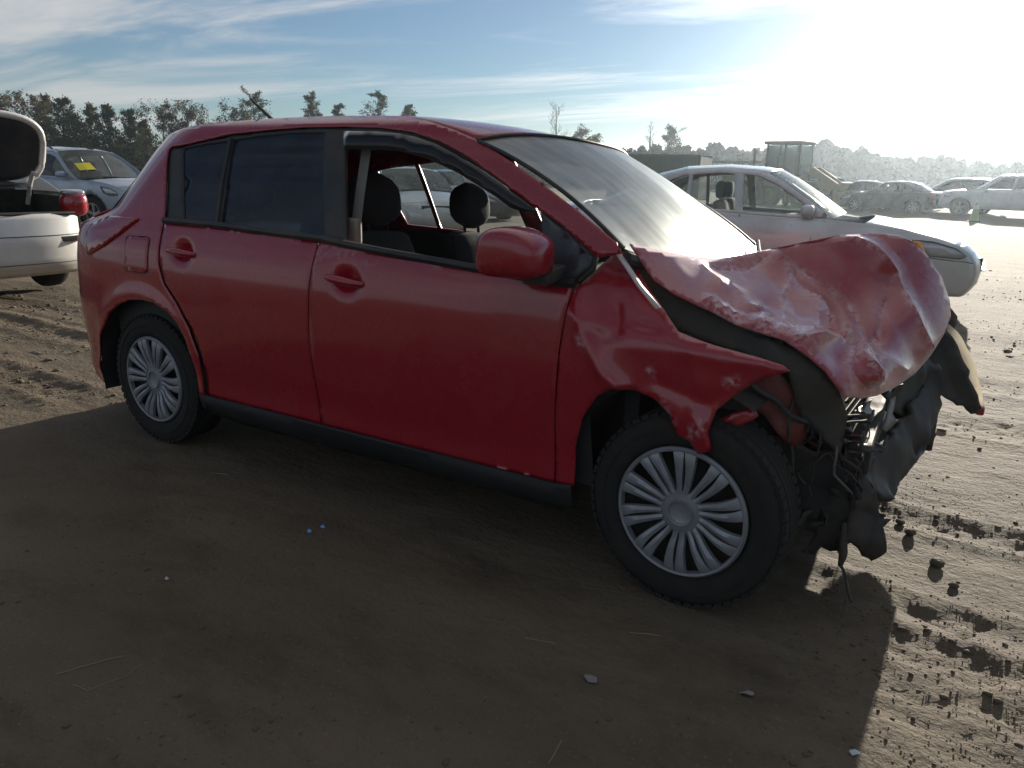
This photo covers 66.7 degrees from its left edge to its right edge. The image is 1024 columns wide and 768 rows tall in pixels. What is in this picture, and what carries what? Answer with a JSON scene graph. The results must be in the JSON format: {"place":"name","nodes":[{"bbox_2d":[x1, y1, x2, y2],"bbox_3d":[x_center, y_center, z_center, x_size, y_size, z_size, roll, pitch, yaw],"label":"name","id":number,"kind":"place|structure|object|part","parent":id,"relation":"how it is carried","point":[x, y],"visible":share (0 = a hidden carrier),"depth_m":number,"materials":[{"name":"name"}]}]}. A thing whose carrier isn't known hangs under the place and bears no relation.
{"place":"outdoors","nodes":[
{"label":"outdoors","id":0,"kind":"place"},
{"bbox_2d":[0,184,1023,767],"bbox_3d":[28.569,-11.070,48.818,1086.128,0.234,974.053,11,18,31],"label":"ground","id":1,"kind":"structure","parent":0,"point":[50,460],"depth_m":2.36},
{"bbox_2d":[0,93,27,116],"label":"thin leaved tree","id":2,"kind":"object","parent":1,"relation":"on","point":[2,99],"visible":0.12,"depth_m":79.12,"materials":[{"name":"green plant"}]},
{"bbox_2d":[0,89,62,145],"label":"thin leaved tree","id":3,"kind":"object","parent":1,"relation":"on","point":[22,103],"visible":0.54,"depth_m":77.67,"materials":[{"name":"green plant"}]},
{"bbox_2d":[0,110,88,285],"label":"white sedan","id":4,"kind":"object","parent":1,"relation":"on","point":[40,223],"visible":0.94,"depth_m":7.47,"materials":[{"name":"paint"}]},
{"bbox_3d":[-5.358,-2.073,7.415,1.070,0.455,1.592,11,18,31],"label":"rear window","id":5,"kind":"part","parent":4,"relation":"part of","materials":[{"name":"glass"}]},
{"bbox_3d":[-5.673,-2.307,8.438,2.520,0.497,0.243,11,18,31],"label":"window frame","id":6,"kind":"part","parent":4,"relation":"part of","materials":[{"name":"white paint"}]},
{"bbox_2d":[32,92,67,144],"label":"evergreen tree","id":7,"kind":"object","parent":1,"relation":"on","point":[46,98],"visible":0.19,"depth_m":80.72,"materials":[{"name":"green plant"}]},
{"bbox_2d":[0,276,117,430],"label":"soil clods","id":8,"kind":"object","parent":1,"relation":"on","point":[18,381],"visible":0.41,"depth_m":5.62,"materials":[{"name":"brown soil"}]},
{"bbox_2d":[40,94,95,147],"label":"evergreen tree","id":9,"kind":"object","parent":1,"relation":"on","point":[67,117],"visible":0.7,"depth_m":76.19,"materials":[{"name":"green plant"}]},
{"bbox_2d":[65,108,98,147],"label":"thin leaved tree","id":10,"kind":"object","parent":1,"relation":"on","point":[77,129],"visible":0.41,"depth_m":80.73,"materials":[{"name":"green plant"}]},
{"bbox_2d":[39,145,139,220],"bbox_3d":[-9.195,-4.272,16.893,4.817,1.688,2.067,10,17,28],"label":"blue silver crossover","id":11,"kind":"object","parent":1,"relation":"on","point":[106,183],"visible":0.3,"depth_m":15.98,"materials":[{"name":"metal"}]},
{"bbox_2d":[41,154,67,176],"bbox_3d":[-9.437,-4.522,16.081,1.100,0.460,0.173,10,17,28],"label":"side window","id":12,"kind":"structure","parent":11,"relation":"in","point":[52,165],"depth_m":16.12,"materials":[{"name":"glass"}]},
{"bbox_2d":[39,149,75,179],"bbox_3d":[-10.063,-4.667,16.460,3.170,0.626,0.319,10,17,28],"label":"window frame","id":13,"kind":"structure","parent":11,"relation":"in","point":[53,152],"depth_m":16.00,"materials":[{"name":"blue metal"}]},
{"bbox_2d":[74,162,94,169],"bbox_3d":[-8.789,-4.482,16.034,0.231,0.160,0.333,14,20,40],"label":"windshield notice","id":14,"kind":"object","parent":11,"relation":"attached to","point":[84,166],"visible":1,"depth_m":16.02,"materials":[{"name":"yellow paper"}]},
{"bbox_2d":[75,101,105,149],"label":"evergreen tree","id":15,"kind":"object","parent":1,"relation":"on","point":[91,109],"visible":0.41,"depth_m":80.70,"materials":[{"name":"green plant"}]},
{"bbox_2d":[57,656,123,673],"bbox_3d":[-1.111,0.740,2.054,0.158,0.004,0.006,-8,18,-31],"label":"twig","id":16,"kind":"object","parent":1,"relation":"on","point":[89,664],"visible":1,"depth_m":2.05,"materials":[{"name":"wood"}]},
{"bbox_2d":[73,665,140,690],"bbox_3d":[-1.038,0.759,2.003,0.160,0.008,0.044,-8,17,-30],"label":"twig","id":17,"kind":"object","parent":1,"relation":"on","point":[107,682],"visible":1,"depth_m":1.99,"materials":[{"name":"wood"}]},
{"bbox_2d":[83,102,138,165],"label":"evergreen tree","id":18,"kind":"object","parent":1,"relation":"on","point":[107,113],"visible":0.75,"depth_m":79.91,"materials":[{"name":"green plant"}]},
{"bbox_2d":[114,107,151,168],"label":"evergreen tree","id":19,"kind":"object","parent":1,"relation":"on","point":[129,132],"visible":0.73,"depth_m":81.74,"materials":[{"name":"green plant"}]},
{"bbox_2d":[131,120,158,168],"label":"evergreen tree","id":20,"kind":"object","parent":1,"relation":"on","point":[145,127],"visible":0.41,"depth_m":84.19,"materials":[{"name":"green plant"}]},
{"bbox_2d":[127,96,191,149],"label":"broadleaf tree","id":21,"kind":"object","parent":1,"relation":"on","point":[169,116],"visible":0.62,"depth_m":81.47,"materials":[{"name":"green plant"}]},
{"bbox_2d":[154,98,215,133],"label":"broadleaf tree","id":22,"kind":"object","parent":1,"relation":"on","point":[201,120],"visible":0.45,"depth_m":84.03,"materials":[{"name":"green plant"}]},
{"bbox_2d":[212,97,263,121],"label":"broadleaf tree","id":23,"kind":"object","parent":1,"relation":"on","point":[235,112],"visible":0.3,"depth_m":85.96,"materials":[{"name":"green plant"}]},
{"bbox_2d":[238,85,272,119],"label":"tree","id":24,"kind":"object","parent":1,"relation":"on","point":[255,98],"visible":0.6,"depth_m":88.37,"materials":[{"name":"green plant"}]},
{"bbox_2d":[301,90,322,116],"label":"broadleaf tree","id":25,"kind":"object","parent":1,"relation":"on","point":[311,106],"visible":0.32,"depth_m":88.72,"materials":[{"name":"green plant"}]},
{"bbox_2d":[331,103,345,115],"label":"broadleaf tree","id":26,"kind":"object","parent":1,"relation":"on","point":[336,110],"visible":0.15,"depth_m":91.08,"materials":[{"name":"green plant"}]},
{"bbox_2d":[357,90,388,115],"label":"tree","id":27,"kind":"object","parent":1,"relation":"on","point":[381,99],"visible":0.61,"depth_m":88.93,"materials":[{"name":"green plant"}]},
{"bbox_2d":[399,104,417,166],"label":"pine tree","id":28,"kind":"object","parent":1,"relation":"on","point":[407,111],"visible":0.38,"depth_m":90.39,"materials":[{"name":"green plant"}]},
{"bbox_2d":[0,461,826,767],"bbox_3d":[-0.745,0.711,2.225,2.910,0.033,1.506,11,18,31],"label":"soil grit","id":29,"kind":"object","parent":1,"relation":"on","point":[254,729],"visible":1,"depth_m":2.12,"materials":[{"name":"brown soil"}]},
{"bbox_2d":[379,166,462,229],"bbox_3d":[-2.399,-4.299,18.107,2.022,1.468,4.675,-5,16,-22],"label":"grey sedan","id":30,"kind":"object","parent":1,"relation":"on","point":[415,205],"visible":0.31,"depth_m":16.55,"materials":[{"name":"silver metal"}]},
{"bbox_2d":[435,169,520,218],"bbox_3d":[-1.783,-5.718,23.534,4.675,1.468,2.022,11,18,31],"label":"charcoal sedan","id":31,"kind":"object","parent":1,"relation":"on","point":[499,209],"visible":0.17,"depth_m":22.29,"materials":[{"name":"paint"}]},
{"bbox_3d":[-2.535,-6.057,23.061,2.520,0.497,0.243,11,18,31],"label":"window frame","id":32,"kind":"part","parent":31,"relation":"part of","materials":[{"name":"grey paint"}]},
{"bbox_2d":[77,98,984,608],"bbox_3d":[-0.254,-0.470,3.521,4.220,1.635,1.883,11,18,31],"label":"red hatchback","id":33,"kind":"object","parent":1,"relation":"on","point":[731,414],"visible":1,"depth_m":2.69,"materials":[{"name":"paint"}]},
{"bbox_3d":[-1.698,-0.586,3.523,0.183,0.156,0.038,11,18,31],"label":"fuel filler door","id":34,"kind":"part","parent":33,"relation":"part of","materials":[{"name":"red paint"}]},
{"bbox_3d":[-1.512,-1.114,4.276,0.310,0.437,1.293,11,18,31],"label":"rear window","id":35,"kind":"part","parent":33,"relation":"part of","materials":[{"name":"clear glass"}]},
{"bbox_3d":[-1.349,-0.886,3.392,0.349,0.336,0.137,11,18,31],"label":"rear quarter window","id":36,"kind":"part","parent":33,"relation":"part of","materials":[{"name":"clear glass"}]},
{"bbox_3d":[-1.153,-0.276,3.271,0.959,0.749,0.083,11,18,31],"label":"rear door","id":37,"kind":"part","parent":33,"relation":"part of","materials":[{"name":"red paint"}]},
{"bbox_3d":[-0.944,-0.820,3.153,0.665,0.392,0.167,11,18,31],"label":"rear door window","id":38,"kind":"part","parent":33,"relation":"part of","materials":[{"name":"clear glass"}]},
{"bbox_3d":[-0.289,-0.100,2.746,1.121,0.731,0.074,11,18,31],"label":"front door","id":39,"kind":"part","parent":33,"relation":"part of","materials":[{"name":"red paint"}]},
{"bbox_2d":[50,137,1023,189],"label":"woods","id":40,"kind":"object","parent":1,"relation":"on","point":[861,162],"visible":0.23,"depth_m":96.58,"materials":[{"name":"green plant"}]},
{"bbox_2d":[524,637,555,643],"bbox_3d":[0.080,0.733,2.226,0.094,0.005,0.003,6,16,17],"label":"twig","id":41,"kind":"object","parent":1,"relation":"on","point":[539,640],"visible":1,"depth_m":2.23,"materials":[{"name":"wood"}]},
{"bbox_2d":[548,740,561,762],"bbox_3d":[0.100,0.849,1.798,0.004,0.004,0.081,8,16,23],"label":"twig","id":42,"kind":"object","parent":1,"relation":"on","point":[555,751],"visible":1,"depth_m":1.80,"materials":[{"name":"wood"}]},
{"bbox_2d":[547,101,567,186],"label":"bare tree","id":43,"kind":"object","parent":1,"relation":"on","point":[553,168],"visible":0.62,"depth_m":90.84,"materials":[{"name":"brown plant"}]},
{"bbox_2d":[566,122,598,186],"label":"broadleaf tree","id":44,"kind":"object","parent":1,"relation":"on","point":[580,133],"visible":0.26,"depth_m":91.82,"materials":[{"name":"green plant"}]},
{"bbox_2d":[584,674,596,682],"bbox_3d":[0.207,0.773,2.049,0.037,0.014,0.023,6,16,17],"label":"litter scrap","id":45,"kind":"object","parent":1,"relation":"on","point":[591,678],"visible":1,"depth_m":2.04,"materials":[{"name":"paper"}]},
{"bbox_2d":[580,133,603,187],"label":"broadleaf tree","id":46,"kind":"object","parent":1,"relation":"on","point":[590,173],"visible":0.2,"depth_m":93.76,"materials":[{"name":"green plant"}]},
{"bbox_2d":[629,632,659,635],"bbox_3d":[0.387,0.727,2.266,0.089,0.005,0.005,4,15,10],"label":"twig","id":47,"kind":"object","parent":1,"relation":"on","point":[644,633],"visible":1,"depth_m":2.27,"materials":[{"name":"wood"}]},
{"bbox_2d":[643,120,659,153],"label":"bare tree","id":48,"kind":"object","parent":1,"relation":"on","point":[649,144],"visible":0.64,"depth_m":92.42,"materials":[{"name":"grey plant"}]},
{"bbox_2d":[606,154,712,200],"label":"green container","id":49,"kind":"object","parent":1,"relation":"on","point":[659,163],"visible":0.23,"depth_m":41.86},
{"bbox_2d":[660,123,686,153],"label":"pine tree","id":50,"kind":"object","parent":1,"relation":"on","point":[671,132],"visible":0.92,"depth_m":92.43,"materials":[{"name":"green plant"}]},
{"bbox_2d":[710,160,782,198],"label":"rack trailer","id":51,"kind":"object","parent":1,"relation":"on","point":[740,162],"visible":0.1,"depth_m":45.55,"materials":[{"name":"metal"}]},
{"bbox_2d":[739,690,753,695],"bbox_3d":[0.606,0.793,2.005,0.037,0.014,0.023,11,18,31],"label":"litter scrap","id":52,"kind":"object","parent":1,"relation":"on","point":[751,693],"visible":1,"depth_m":2.00,"materials":[{"name":"paper"}]},
{"bbox_2d":[567,164,984,296],"bbox_3d":[2.846,-1.798,9.094,4.675,1.468,2.022,7,16,21],"label":"silver sedan","id":53,"kind":"object","parent":1,"relation":"on","point":[958,263],"visible":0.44,"depth_m":8.34,"materials":[{"name":"paint"}]},
{"bbox_3d":[1.676,-2.409,9.419,1.070,0.455,1.592,7,16,21],"label":"rear window","id":54,"kind":"part","parent":53,"relation":"part of","materials":[{"name":"clear glass"}]},
{"bbox_3d":[2.174,-2.101,8.493,2.520,0.497,0.243,7,16,21],"label":"window frame","id":55,"kind":"part","parent":53,"relation":"part of","materials":[{"name":"silver metal"}]},
{"bbox_3d":[2.707,-2.435,9.786,2.520,0.497,0.243,7,16,21],"label":"window frame","id":56,"kind":"part","parent":53,"relation":"part of","materials":[{"name":"silver metal"}]},
{"bbox_2d":[722,141,861,208],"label":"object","id":57,"kind":"object","parent":1,"relation":"on","point":[768,193],"visible":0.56,"depth_m":41.24,"materials":[{"name":"grey metal"}]},
{"bbox_2d":[781,176,844,204],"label":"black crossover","id":58,"kind":"object","parent":1,"relation":"on","point":[785,198],"visible":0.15,"depth_m":43.69,"materials":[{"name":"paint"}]},
{"bbox_2d":[849,749,860,755],"bbox_3d":[0.790,0.848,1.798,0.018,0.013,0.022,-4,16,-19],"label":"litter scrap","id":59,"kind":"object","parent":1,"relation":"on","point":[853,751],"visible":1,"depth_m":1.79,"materials":[{"name":"paper"}]},
{"bbox_2d":[822,180,890,209],"bbox_3d":[17.867,-9.745,40.096,4.675,1.468,2.022,11,18,31],"label":"charcoal coupe","id":60,"kind":"object","parent":1,"relation":"on","point":[861,185],"visible":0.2,"depth_m":39.33,"materials":[{"name":"paint"}]},
{"bbox_3d":[17.273,-10.044,39.516,0.760,0.407,0.172,11,18,31],"label":"side window","id":61,"kind":"part","parent":60,"relation":"part of","materials":[{"name":"clear glass"}]},
{"bbox_3d":[17.871,-9.944,39.166,2.520,0.497,0.243,11,18,31],"label":"window frame","id":62,"kind":"part","parent":60,"relation":"part of","materials":[{"name":"grey paint"}]},
{"bbox_3d":[17.845,-9.956,39.177,0.500,0.390,0.167,11,18,31],"label":"side window","id":63,"kind":"part","parent":60,"relation":"part of","materials":[{"name":"clear glass"}]},
{"bbox_2d":[689,460,1023,767],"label":"soil clods","id":64,"kind":"object","parent":1,"relation":"on","point":[997,700],"visible":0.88,"depth_m":2.22,"materials":[{"name":"brown soil"}]},
{"bbox_2d":[839,181,943,213],"bbox_3d":[17.924,-8.846,36.745,2.022,1.468,4.675,-13,20,-42],"label":"black hatchback","id":65,"kind":"object","parent":1,"relation":"on","point":[910,197],"visible":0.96,"depth_m":35.92,"materials":[{"name":"paint"}]},
{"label":"side window","id":66,"kind":"part","parent":65,"relation":"part of","materials":[{"name":"clear glass"}]},
{"bbox_3d":[17.719,-9.057,35.841,0.243,0.497,2.520,-13,20,-42],"label":"window frame","id":67,"kind":"part","parent":65,"relation":"part of","materials":[{"name":"silver metal"}]},
{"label":"side window","id":68,"kind":"part","parent":65,"relation":"part of","materials":[{"name":"clear glass"}]},
{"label":"side window","id":69,"kind":"part","parent":65,"relation":"part of","materials":[{"name":"glass"}]},
{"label":"rear window","id":70,"kind":"part","parent":65,"relation":"part of","materials":[{"name":"glass"}]},
{"bbox_2d":[895,519,904,524],"bbox_3d":[1.525,0.543,3.060,0.036,0.022,0.031,11,18,31],"label":"soil clod","id":71,"kind":"object","parent":1,"relation":"on","point":[899,521],"visible":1,"depth_m":3.05,"materials":[{"name":"brown soil"}]},
{"bbox_2d":[904,528,915,535],"bbox_3d":[1.516,0.563,2.962,0.040,0.026,0.040,-3,16,-17],"label":"soil clod","id":72,"kind":"object","parent":1,"relation":"on","point":[910,532],"visible":1,"depth_m":2.95,"materials":[{"name":"brown soil"}]},
{"bbox_2d":[929,558,944,567],"bbox_3d":[1.495,0.630,2.738,0.050,0.035,0.046,11,18,31],"label":"soil clod","id":73,"kind":"object","parent":1,"relation":"on","point":[937,562],"visible":1,"depth_m":2.72,"materials":[{"name":"brown soil"}]},
{"bbox_2d":[948,582,958,588],"bbox_3d":[1.470,0.670,2.592,0.034,0.020,0.026,11,18,31],"label":"soil clod","id":74,"kind":"object","parent":1,"relation":"on","point":[954,585],"visible":1,"depth_m":2.58,"materials":[{"name":"brown soil"}]},
{"bbox_2d":[930,178,992,213],"bbox_3d":[21.464,-9.211,38.012,4.817,1.683,2.067,11,18,31],"label":"dark suv","id":75,"kind":"object","parent":1,"relation":"on","point":[963,183],"visible":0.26,"depth_m":37.07,"materials":[{"name":"grey paint"}]},
{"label":"side window","id":76,"kind":"part","parent":75,"relation":"part of","materials":[{"name":"glass"}]},
{"bbox_3d":[21.618,-9.429,36.999,3.170,0.626,0.321,11,18,31],"label":"window frame","id":77,"kind":"part","parent":75,"relation":"part of","materials":[{"name":"grey paint"}]},
{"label":"side window","id":78,"kind":"part","parent":75,"relation":"part of","materials":[{"name":"clear glass"}]},
{"bbox_2d":[967,201,980,221],"bbox_3d":[17.351,-6.458,29.152,0.440,0.740,0.440,11,18,31],"label":"traffic cone","id":79,"kind":"object","parent":1,"relation":"on","point":[974,216],"visible":1,"depth_m":29.08,"materials":[{"name":"green plastic"}]},
{"bbox_2d":[937,174,1023,215],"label":"white suv","id":80,"kind":"object","parent":1,"relation":"on","point":[1003,192],"visible":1,"depth_m":33.23,"materials":[{"name":"paint"}]},
{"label":"side window","id":81,"kind":"part","parent":80,"relation":"part of","materials":[{"name":"clear glass"}]},
{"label":"window frame","id":82,"kind":"part","parent":80,"relation":"part of","materials":[{"name":"white paint"}]},
{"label":"side window","id":83,"kind":"part","parent":80,"relation":"part of","materials":[{"name":"glass"}]},
{"bbox_2d":[937,270,1023,467],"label":"soil clods","id":84,"kind":"object","parent":1,"relation":"on","point":[1005,351],"visible":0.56,"depth_m":6.17,"materials":[{"name":"brown soil"}]},
{"bbox_2d":[0,0,1023,166],"label":"sky","id":85,"kind":"structure","parent":0,"point":[899,78],"materials":[{"name":"blue"}]}
]}

